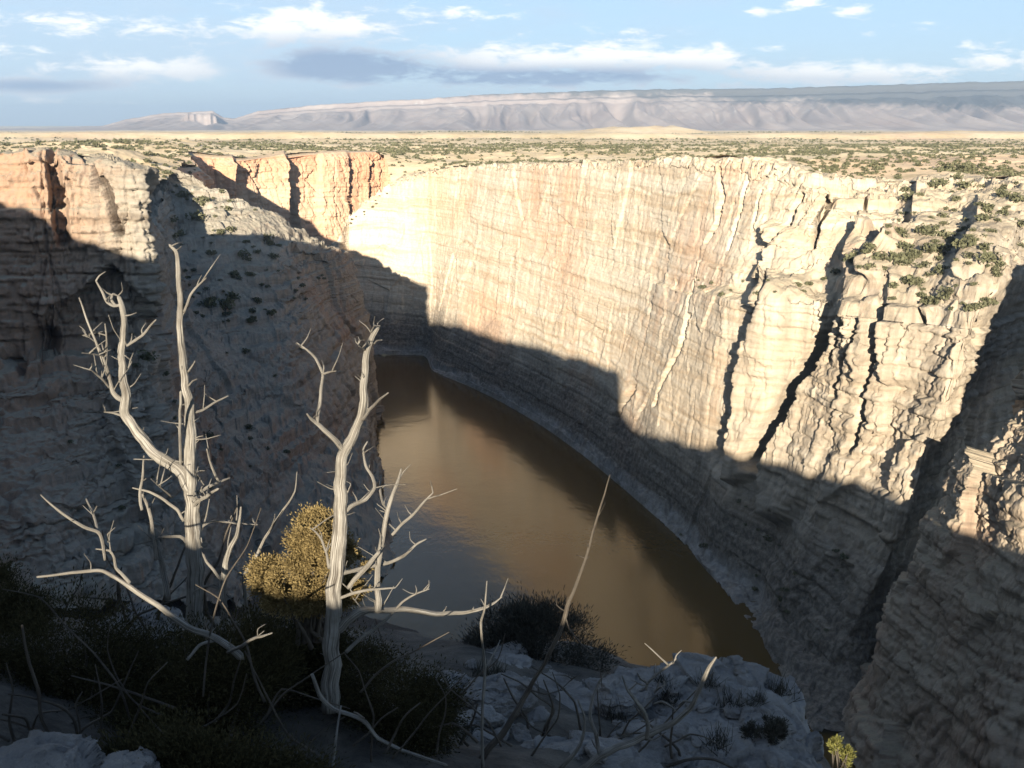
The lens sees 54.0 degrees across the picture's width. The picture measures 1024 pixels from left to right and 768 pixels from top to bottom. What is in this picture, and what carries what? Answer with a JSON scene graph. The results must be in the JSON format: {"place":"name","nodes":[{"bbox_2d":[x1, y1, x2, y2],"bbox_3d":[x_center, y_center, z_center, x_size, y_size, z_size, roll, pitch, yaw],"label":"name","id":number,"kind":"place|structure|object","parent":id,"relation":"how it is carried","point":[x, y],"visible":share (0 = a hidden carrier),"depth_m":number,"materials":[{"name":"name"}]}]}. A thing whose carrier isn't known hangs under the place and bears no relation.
{"place":"outdoors","nodes":[
{"label":"outdoors","id":0,"kind":"place"},
{"bbox_2d":[0,147,396,610],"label":"headland","id":1,"kind":"structure","parent":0,"point":[74,226],"depth_m":363.69,"materials":[{"name":"beige stone"}]},
{"bbox_2d":[137,349,158,361],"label":"scrub bush","id":2,"kind":"object","parent":1,"relation":"on","point":[146,356],"visible":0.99,"depth_m":365.25,"materials":[{"name":"green plant"}]},
{"bbox_2d":[185,209,206,220],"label":"scrub bush","id":3,"kind":"object","parent":1,"relation":"on","point":[194,215],"visible":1,"depth_m":600.61,"materials":[{"name":"green plant"}]},
{"bbox_2d":[198,197,210,205],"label":"scrub bush","id":4,"kind":"object","parent":1,"relation":"on","point":[202,201],"visible":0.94,"depth_m":617.98,"materials":[{"name":"green plant"}]},
{"bbox_2d":[197,297,216,307],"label":"scrub bush","id":5,"kind":"object","parent":1,"relation":"on","point":[206,303],"visible":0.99,"depth_m":540.03,"materials":[{"name":"green plant"}]},
{"bbox_2d":[217,297,235,309],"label":"scrub bush","id":6,"kind":"object","parent":1,"relation":"on","point":[226,302],"visible":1,"depth_m":545.32,"materials":[{"name":"green plant"}]},
{"bbox_2d":[176,150,392,245],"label":"red cliff","id":7,"kind":"structure","parent":0,"point":[321,195],"depth_m":1020.13,"materials":[{"name":"stone"}]},
{"bbox_2d":[0,592,830,767],"bbox_3d":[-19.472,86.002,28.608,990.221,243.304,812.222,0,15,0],"label":"hillside","id":8,"kind":"structure","parent":0,"point":[516,755],"depth_m":8.70,"materials":[{"name":"stone"}]},
{"bbox_2d":[0,543,67,639],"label":"juniper bush","id":9,"kind":"object","parent":8,"relation":"on","point":[6,576],"visible":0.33,"depth_m":9.63,"materials":[{"name":"green plant"}]},
{"bbox_2d":[2,624,82,733],"bbox_3d":[-3.089,2.044,6.584,0.491,1.089,0.142,-5,15,-17],"label":"dead branch","id":10,"kind":"object","parent":8,"relation":"on","point":[40,713],"visible":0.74,"depth_m":6.57,"materials":[{"name":"wood"}]},
{"bbox_2d":[0,729,105,767],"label":"boulder","id":11,"kind":"object","parent":8,"relation":"on","point":[39,749],"visible":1,"depth_m":5.96,"materials":[{"name":"stone"}]},
{"bbox_2d":[0,566,208,729],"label":"juniper bush","id":12,"kind":"object","parent":8,"relation":"on","point":[125,653],"visible":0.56,"depth_m":8.27,"materials":[{"name":"green plant"}]},
{"bbox_2d":[0,651,246,747],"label":"dead brush","id":13,"kind":"object","parent":8,"relation":"on","point":[9,721],"visible":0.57,"depth_m":6.96,"materials":[{"name":"wood"}]},
{"bbox_2d":[94,746,160,767],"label":"boulder","id":14,"kind":"object","parent":8,"relation":"on","point":[123,759],"visible":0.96,"depth_m":5.97,"materials":[{"name":"stone"}]},
{"bbox_2d":[99,602,183,641],"bbox_3d":[-3.832,2.539,10.370,0.890,0.539,0.681,0,15,0],"label":"boulder","id":15,"kind":"object","parent":8,"relation":"on","point":[177,611],"visible":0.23,"depth_m":10.26,"materials":[{"name":"stone"}]},
{"bbox_2d":[61,506,236,636],"bbox_3d":[-3.459,1.825,9.563,1.810,1.371,0.443,1,15,4],"label":"dead brush","id":16,"kind":"object","parent":8,"relation":"on","point":[170,584],"visible":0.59,"depth_m":9.57,"materials":[{"name":"wood"}]},
{"bbox_2d":[37,494,271,660],"bbox_3d":[-2.256,1.373,6.858,1.989,1.300,0.665,6,16,22],"label":"fallen branch","id":17,"kind":"object","parent":8,"relation":"on","point":[232,649],"visible":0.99,"depth_m":6.98,"materials":[{"name":"grey wood"}]},
{"bbox_2d":[75,242,257,643],"bbox_3d":[-3.088,0.621,8.879,1.447,3.722,0.648,0,15,0],"label":"dead tree","id":18,"kind":"object","parent":8,"relation":"on","point":[187,475],"visible":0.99,"depth_m":8.90,"materials":[{"name":"grey wood"}]},
{"bbox_2d":[86,595,327,748],"bbox_3d":[-2.393,2.564,7.885,2.034,1.821,1.495,-8,17,-29],"label":"juniper bush","id":19,"kind":"object","parent":8,"relation":"on","point":[269,662],"visible":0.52,"depth_m":7.76,"materials":[{"name":"green plant"}]},
{"bbox_2d":[77,688,355,767],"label":"juniper bush","id":20,"kind":"object","parent":8,"relation":"on","point":[189,749],"visible":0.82,"depth_m":6.25,"materials":[{"name":"green plant"}]},
{"bbox_2d":[192,507,241,659],"bbox_3d":[-2.424,1.633,8.363,0.449,1.385,0.264,-2,15,-10],"label":"dead sapling","id":21,"kind":"object","parent":8,"relation":"on","point":[224,573],"visible":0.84,"depth_m":8.26,"materials":[{"name":"grey wood"}]},
{"bbox_2d":[2,508,448,724],"bbox_3d":[-2.047,1.712,7.133,3.224,1.736,0.420,0,15,0],"label":"dead brush","id":22,"kind":"object","parent":8,"relation":"on","point":[204,677],"visible":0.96,"depth_m":7.18,"materials":[{"name":"wood"}]},
{"bbox_2d":[234,472,296,630],"bbox_3d":[-2.052,1.462,8.277,0.667,1.609,0.197,6,16,23],"label":"dead branch","id":23,"kind":"object","parent":8,"relation":"on","point":[257,554],"visible":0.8,"depth_m":8.31,"materials":[{"name":"grey wood"}]},
{"bbox_2d":[239,500,374,649],"bbox_3d":[-1.632,1.528,8.000,1.080,1.171,0.707,0,15,0],"label":"juniper bush","id":24,"kind":"object","parent":8,"relation":"on","point":[300,600],"visible":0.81,"depth_m":7.88,"materials":[{"name":"yellow plant"}]},
{"bbox_2d":[201,577,415,724],"bbox_3d":[-1.804,2.825,9.002,1.921,2.036,1.677,0,15,0],"label":"juniper bush","id":25,"kind":"object","parent":8,"relation":"on","point":[313,662],"visible":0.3,"depth_m":8.82,"materials":[{"name":"green plant"}]},
{"bbox_2d":[244,650,466,762],"bbox_3d":[-1.035,2.232,6.971,1.446,1.130,0.493,0,15,0],"label":"dead brush","id":26,"kind":"object","parent":8,"relation":"on","point":[360,739],"visible":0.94,"depth_m":7.02,"materials":[{"name":"wood"}]},
{"bbox_2d":[310,673,447,766],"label":"fallen branch","id":27,"kind":"object","parent":8,"relation":"on","point":[358,716],"visible":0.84,"depth_m":7.04,"materials":[{"name":"grey wood"}]},
{"bbox_2d":[302,635,487,766],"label":"juniper bush","id":28,"kind":"object","parent":8,"relation":"on","point":[413,718],"visible":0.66,"depth_m":8.25,"materials":[{"name":"green plant"}]},
{"bbox_2d":[295,317,507,713],"bbox_3d":[-0.783,0.994,7.615,1.473,3.186,0.754,-6,16,-22],"label":"dead tree","id":29,"kind":"object","parent":8,"relation":"on","point":[335,626],"visible":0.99,"depth_m":7.58,"materials":[{"name":"grey wood"}]},
{"bbox_2d":[375,619,560,755],"bbox_3d":[-0.364,2.658,8.425,1.564,1.387,0.616,0,15,0],"label":"dead brush","id":30,"kind":"object","parent":8,"relation":"on","point":[473,738],"visible":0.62,"depth_m":8.55,"materials":[{"name":"wood"}]},
{"bbox_2d":[470,729,486,741],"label":"loose stone","id":31,"kind":"object","parent":8,"relation":"on","point":[476,733],"visible":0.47,"depth_m":9.43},
{"bbox_2d":[460,655,497,676],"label":"dry tuft","id":32,"kind":"object","parent":8,"relation":"on","point":[478,670],"visible":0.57,"depth_m":11.15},
{"bbox_2d":[457,708,514,734],"bbox_3d":[-0.415,3.615,9.834,1.246,0.728,1.192,0,15,0],"label":"flat boulder","id":33,"kind":"object","parent":8,"relation":"on","point":[476,720],"visible":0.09,"depth_m":9.81,"materials":[{"name":"stone"}]},
{"bbox_2d":[471,704,496,722],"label":"loose stone","id":34,"kind":"object","parent":33,"relation":"on","point":[489,710],"visible":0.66,"depth_m":9.84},
{"bbox_2d":[483,712,504,728],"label":"loose stone","id":35,"kind":"object","parent":33,"relation":"on","point":[498,720],"visible":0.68,"depth_m":9.79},
{"bbox_2d":[510,723,531,741],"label":"loose stone","id":36,"kind":"object","parent":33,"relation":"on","point":[519,732],"visible":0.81,"depth_m":9.72,"materials":[{"name":"stone"}]},
{"bbox_2d":[480,581,499,767],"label":"dead twig","id":37,"kind":"object","parent":8,"relation":"on","point":[485,665],"visible":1,"depth_m":7.62,"materials":[{"name":"brown wood"}]},
{"bbox_2d":[483,733,498,744],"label":"loose stone","id":38,"kind":"object","parent":8,"relation":"on","point":[488,738],"visible":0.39,"depth_m":9.37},
{"bbox_2d":[490,659,508,673],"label":"dry tuft","id":39,"kind":"object","parent":8,"relation":"on","point":[497,671],"visible":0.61,"depth_m":11.38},
{"bbox_2d":[464,670,537,717],"bbox_3d":[-0.123,3.222,10.433,0.786,0.343,0.696,0,15,0],"label":"boulder","id":40,"kind":"object","parent":8,"relation":"on","point":[499,699],"visible":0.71,"depth_m":10.30,"materials":[{"name":"stone"}]},
{"bbox_2d":[486,648,532,668],"bbox_3d":[-0.484,3.825,11.927,1.920,1.065,1.625,0,15,0],"label":"flat boulder","id":41,"kind":"object","parent":8,"relation":"on","point":[520,661],"visible":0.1,"depth_m":12.00,"materials":[{"name":"stone"}]},
{"bbox_2d":[492,641,527,654],"bbox_3d":[-0.093,3.428,12.459,0.650,0.377,0.511,-8,16,-28],"label":"boulder","id":42,"kind":"object","parent":8,"relation":"on","point":[515,651],"visible":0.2,"depth_m":12.44,"materials":[{"name":"stone"}]},
{"bbox_2d":[441,581,629,673],"bbox_3d":[0.262,3.326,12.758,2.293,1.498,1.563,-7,16,-24],"label":"twiggy bush","id":43,"kind":"object","parent":8,"relation":"on","point":[524,622],"visible":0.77,"depth_m":12.78,"materials":[{"name":"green plant"}]},
{"bbox_2d":[526,706,549,721],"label":"loose stone","id":44,"kind":"object","parent":8,"relation":"on","point":[539,714],"visible":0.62,"depth_m":10.22,"materials":[{"name":"stone"}]},
{"bbox_2d":[479,475,609,759],"bbox_3d":[0.202,2.004,8.350,1.171,2.636,0.541,0,15,0],"label":"leaning snag","id":45,"kind":"object","parent":8,"relation":"on","point":[493,743],"visible":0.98,"depth_m":8.44,"materials":[{"name":"grey plant"}]},
{"bbox_2d":[520,730,663,767],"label":"flat boulder","id":46,"kind":"object","parent":8,"relation":"on","point":[631,757],"visible":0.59,"depth_m":9.24,"materials":[{"name":"stone"}]},
{"bbox_2d":[569,730,587,739],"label":"loose stone","id":47,"kind":"object","parent":46,"relation":"on","point":[576,734],"visible":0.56,"depth_m":9.49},
{"bbox_2d":[584,740,607,763],"bbox_3d":[0.769,3.343,9.138,0.186,0.141,0.287,-14,21,-14],"label":"loose stone","id":48,"kind":"object","parent":8,"relation":"on","point":[590,750],"visible":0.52,"depth_m":9.11,"materials":[{"name":"stone"}]},
{"bbox_2d":[530,662,688,723],"bbox_3d":[0.488,4.402,11.127,4.328,1.898,3.541,0,15,0],"label":"rock ledge","id":49,"kind":"object","parent":8,"relation":"on","point":[575,689],"visible":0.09,"depth_m":11.47,"materials":[{"name":"stone"}]},
{"bbox_2d":[414,670,472,691],"bbox_3d":[-0.765,3.451,10.817,0.970,0.608,0.845,-13,20,-42],"label":"flat boulder","id":50,"kind":"object","parent":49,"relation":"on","point":[463,681],"visible":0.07,"depth_m":10.90,"materials":[{"name":"stone"}]},
{"bbox_2d":[501,666,733,767],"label":"dead brush","id":51,"kind":"object","parent":49,"relation":"on","point":[552,713],"visible":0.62,"depth_m":9.69,"materials":[{"name":"wood"}]},
{"bbox_2d":[599,693,642,722],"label":"dry tuft","id":52,"kind":"object","parent":49,"relation":"on","point":[609,714],"visible":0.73,"depth_m":10.86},
{"bbox_2d":[652,666,679,683],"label":"dry tuft","id":53,"kind":"object","parent":49,"relation":"on","point":[662,679],"visible":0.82,"depth_m":11.66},
{"bbox_2d":[652,687,680,709],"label":"twiggy bush","id":54,"kind":"object","parent":49,"relation":"on","point":[668,701],"visible":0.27,"depth_m":11.44,"materials":[{"name":"green plant"}]},
{"bbox_2d":[667,683,679,695],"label":"loose stone","id":55,"kind":"object","parent":49,"relation":"on","point":[672,691],"visible":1,"depth_m":11.47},
{"bbox_2d":[591,675,651,717],"bbox_3d":[1.227,3.486,11.242,0.709,0.424,0.699,0,15,0],"label":"boulder","id":56,"kind":"object","parent":8,"relation":"on","point":[610,687],"visible":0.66,"depth_m":11.07,"materials":[{"name":"stone"}]},
{"bbox_2d":[559,643,716,767],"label":"dead shrub","id":57,"kind":"object","parent":8,"relation":"on","point":[600,755],"visible":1,"depth_m":8.18,"materials":[{"name":"grey wood"}]},
{"bbox_2d":[610,717,714,767],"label":"flat boulder","id":58,"kind":"object","parent":8,"relation":"on","point":[656,750],"visible":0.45,"depth_m":10.00,"materials":[{"name":"stone"}]},
{"bbox_2d":[624,723,636,736],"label":"loose stone","id":59,"kind":"object","parent":58,"relation":"on","point":[631,727],"visible":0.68,"depth_m":10.19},
{"bbox_2d":[665,721,688,737],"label":"loose stone","id":60,"kind":"object","parent":58,"relation":"on","point":[679,728],"visible":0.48,"depth_m":10.15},
{"bbox_2d":[690,735,701,747],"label":"loose stone","id":61,"kind":"object","parent":58,"relation":"on","point":[696,741],"visible":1,"depth_m":10.06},
{"bbox_2d":[646,652,823,762],"bbox_3d":[2.412,4.539,11.703,2.294,2.195,2.350,0,15,0],"label":"rock block","id":62,"kind":"object","parent":8,"relation":"on","point":[755,677],"visible":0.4,"depth_m":11.58,"materials":[{"name":"stone"}]},
{"bbox_2d":[697,702,714,713],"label":"loose stone","id":63,"kind":"object","parent":62,"relation":"on","point":[705,707],"visible":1,"depth_m":11.25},
{"bbox_2d":[687,666,726,691],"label":"dry tuft","id":64,"kind":"object","parent":62,"relation":"on","point":[710,683],"visible":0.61,"depth_m":11.65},
{"bbox_2d":[723,703,741,719],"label":"loose stone","id":65,"kind":"object","parent":62,"relation":"on","point":[734,712],"visible":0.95,"depth_m":11.17,"materials":[{"name":"stone"}]},
{"bbox_2d":[726,655,742,666],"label":"loose stone","id":66,"kind":"object","parent":62,"relation":"on","point":[736,660],"visible":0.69,"depth_m":12.18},
{"bbox_2d":[714,679,767,710],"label":"dry tuft","id":67,"kind":"object","parent":62,"relation":"on","point":[728,700],"visible":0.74,"depth_m":11.32,"materials":[{"name":"plant"}]},
{"bbox_2d":[733,665,748,675],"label":"loose stone","id":68,"kind":"object","parent":62,"relation":"on","point":[740,669],"visible":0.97,"depth_m":11.91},
{"bbox_2d":[747,685,766,703],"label":"dry tuft","id":69,"kind":"object","parent":62,"relation":"on","point":[763,699],"visible":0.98,"depth_m":11.33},
{"bbox_2d":[766,671,804,704],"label":"dry tuft","id":70,"kind":"object","parent":62,"relation":"on","point":[778,689],"visible":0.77,"depth_m":11.76,"materials":[{"name":"plant"}]},
{"bbox_2d":[694,720,822,767],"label":"flat boulder","id":71,"kind":"object","parent":8,"relation":"on","point":[750,753],"visible":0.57,"depth_m":10.02,"materials":[{"name":"stone"}]},
{"bbox_2d":[697,721,735,756],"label":"dry tuft","id":72,"kind":"object","parent":71,"relation":"on","point":[717,735],"visible":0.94,"depth_m":10.07,"materials":[{"name":"plant"}]},
{"bbox_2d":[738,713,793,748],"bbox_3d":[2.574,3.613,10.250,0.458,0.545,0.552,12,19,39],"label":"twiggy bush","id":73,"kind":"object","parent":71,"relation":"on","point":[777,726],"visible":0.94,"depth_m":10.18,"materials":[{"name":"green plant"}]},
{"bbox_2d":[826,734,856,767],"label":"leafy sprig","id":74,"kind":"object","parent":8,"relation":"on","point":[835,745],"visible":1,"depth_m":6.71,"materials":[{"name":"yellow plant"}]},
{"bbox_2d":[0,81,1023,130],"bbox_3d":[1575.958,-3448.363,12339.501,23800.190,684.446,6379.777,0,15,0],"label":"mountains","id":75,"kind":"structure","parent":0,"point":[981,106],"depth_m":12733.33,"materials":[{"name":"stone"}]},
{"bbox_2d":[0,125,1023,184],"bbox_3d":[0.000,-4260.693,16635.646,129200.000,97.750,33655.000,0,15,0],"label":"plateau","id":76,"kind":"structure","parent":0,"point":[618,134],"depth_m":1891.32,"materials":[{"name":"soil"}]},
{"bbox_2d":[0,130,1023,178],"bbox_3d":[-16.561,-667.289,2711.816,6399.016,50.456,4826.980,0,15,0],"label":"plateau scrub","id":77,"kind":"object","parent":76,"relation":"on","point":[813,151],"visible":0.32,"depth_m":1075.78,"materials":[{"name":"green plant"}]},
{"bbox_2d":[935,161,953,168],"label":"scrub bush","id":78,"kind":"object","parent":76,"relation":"on","point":[943,165],"visible":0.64,"depth_m":508.52,"materials":[{"name":"green plant"}]},
{"bbox_2d":[947,160,970,171],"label":"scrub bush","id":79,"kind":"object","parent":76,"relation":"on","point":[960,166],"visible":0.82,"depth_m":496.48,"materials":[{"name":"green plant"}]},
{"bbox_2d":[0,0,1023,177],"label":"sky","id":80,"kind":"structure","parent":0,"point":[63,62],"materials":[{"name":"blue"}]},
{"bbox_2d":[348,354,855,767],"bbox_3d":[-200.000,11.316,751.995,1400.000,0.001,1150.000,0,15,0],"label":"river","id":81,"kind":"structure","parent":0,"point":[520,504],"depth_m":500.97,"materials":[{"name":"brown liquid"}]},
{"bbox_2d":[327,155,1023,731],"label":"canyon wall","id":82,"kind":"structure","parent":0,"point":[849,409],"depth_m":461.11,"materials":[{"name":"stone"}]},
{"bbox_2d":[841,249,860,262],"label":"scrub bush","id":83,"kind":"object","parent":82,"relation":"on","point":[850,256],"visible":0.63,"depth_m":401.09,"materials":[{"name":"green plant"}]},
{"bbox_2d":[863,242,876,249],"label":"scrub bush","id":84,"kind":"object","parent":82,"relation":"on","point":[869,245],"visible":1,"depth_m":391.48,"materials":[{"name":"green plant"}]},
{"bbox_2d":[871,251,887,259],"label":"scrub bush","id":85,"kind":"object","parent":82,"relation":"on","point":[878,255],"visible":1,"depth_m":387.49,"materials":[{"name":"green plant"}]},
{"bbox_2d":[887,250,906,262],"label":"scrub bush","id":86,"kind":"object","parent":82,"relation":"on","point":[896,256],"visible":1,"depth_m":384.54,"materials":[{"name":"green plant"}]},
{"bbox_2d":[895,226,909,237],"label":"scrub bush","id":87,"kind":"object","parent":82,"relation":"on","point":[901,231],"visible":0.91,"depth_m":398.81,"materials":[{"name":"green plant"}]},
{"bbox_2d":[895,240,914,252],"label":"scrub bush","id":88,"kind":"object","parent":82,"relation":"on","point":[906,245],"visible":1,"depth_m":387.05,"materials":[{"name":"green plant"}]},
{"bbox_2d":[899,190,913,201],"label":"scrub bush","id":89,"kind":"object","parent":82,"relation":"on","point":[907,196],"visible":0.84,"depth_m":442.54,"materials":[{"name":"green plant"}]},
{"bbox_2d":[900,275,913,284],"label":"scrub bush","id":90,"kind":"object","parent":82,"relation":"on","point":[905,279],"visible":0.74,"depth_m":374.80,"materials":[{"name":"green plant"}]},
{"bbox_2d":[913,223,931,232],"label":"scrub bush","id":91,"kind":"object","parent":82,"relation":"on","point":[921,227],"visible":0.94,"depth_m":399.89,"materials":[{"name":"green plant"}]},
{"bbox_2d":[914,260,931,267],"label":"scrub bush","id":92,"kind":"object","parent":82,"relation":"on","point":[923,263],"visible":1,"depth_m":377.28,"materials":[{"name":"green plant"}]},
{"bbox_2d":[919,227,935,235],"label":"scrub bush","id":93,"kind":"object","parent":82,"relation":"on","point":[929,231],"visible":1,"depth_m":396.89,"materials":[{"name":"green plant"}]},
{"bbox_2d":[920,294,940,304],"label":"scrub bush","id":94,"kind":"object","parent":82,"relation":"on","point":[931,299],"visible":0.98,"depth_m":362.12,"materials":[{"name":"green plant"}]},
{"bbox_2d":[919,241,943,254],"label":"scrub bush","id":95,"kind":"object","parent":82,"relation":"on","point":[934,246],"visible":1,"depth_m":380.30,"materials":[{"name":"green plant"}]},
{"bbox_2d":[931,178,949,185],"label":"scrub bush","id":96,"kind":"object","parent":82,"relation":"on","point":[941,181],"visible":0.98,"depth_m":449.31,"materials":[{"name":"green plant"}]},
{"bbox_2d":[933,263,949,274],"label":"scrub bush","id":97,"kind":"object","parent":82,"relation":"on","point":[938,268],"visible":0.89,"depth_m":369.35,"materials":[{"name":"green plant"}]},
{"bbox_2d":[932,228,955,238],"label":"scrub bush","id":98,"kind":"object","parent":82,"relation":"on","point":[942,233],"visible":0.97,"depth_m":395.74,"materials":[{"name":"green plant"}]},
{"bbox_2d":[936,285,954,300],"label":"scrub bush","id":99,"kind":"object","parent":82,"relation":"on","point":[946,295],"visible":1,"depth_m":357.45,"materials":[{"name":"green plant"}]},
{"bbox_2d":[951,234,976,248],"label":"scrub bush","id":100,"kind":"object","parent":82,"relation":"on","point":[963,242],"visible":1,"depth_m":362.55,"materials":[{"name":"green plant"}]},
{"bbox_2d":[974,211,996,220],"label":"scrub bush","id":101,"kind":"object","parent":82,"relation":"on","point":[983,216],"visible":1,"depth_m":384.00,"materials":[{"name":"green plant"}]},
{"bbox_2d":[978,202,994,212],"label":"scrub bush","id":102,"kind":"object","parent":82,"relation":"on","point":[986,208],"visible":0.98,"depth_m":396.28,"materials":[{"name":"green plant"}]},
{"bbox_2d":[979,242,993,250],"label":"scrub bush","id":103,"kind":"object","parent":82,"relation":"on","point":[984,246],"visible":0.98,"depth_m":357.73,"materials":[{"name":"green plant"}]},
{"bbox_2d":[978,296,998,306],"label":"scrub bush","id":104,"kind":"object","parent":82,"relation":"on","point":[988,302],"visible":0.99,"depth_m":346.89,"materials":[{"name":"green plant"}]},
{"bbox_2d":[975,250,1002,263],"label":"scrub bush","id":105,"kind":"object","parent":82,"relation":"on","point":[990,256],"visible":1,"depth_m":351.70,"materials":[{"name":"green plant"}]},
{"bbox_2d":[996,189,1011,197],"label":"scrub bush","id":106,"kind":"object","parent":82,"relation":"on","point":[1005,193],"visible":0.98,"depth_m":414.31,"materials":[{"name":"green plant"}]},
{"bbox_2d":[1008,192,1023,202],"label":"scrub bush","id":107,"kind":"object","parent":82,"relation":"on","point":[1015,197],"visible":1,"depth_m":403.82,"materials":[{"name":"green plant"}]},
{"bbox_2d":[838,366,1023,767],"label":"rock buttress","id":108,"kind":"object","parent":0,"point":[940,684],"visible":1,"depth_m":305.30,"materials":[{"name":"stone"}]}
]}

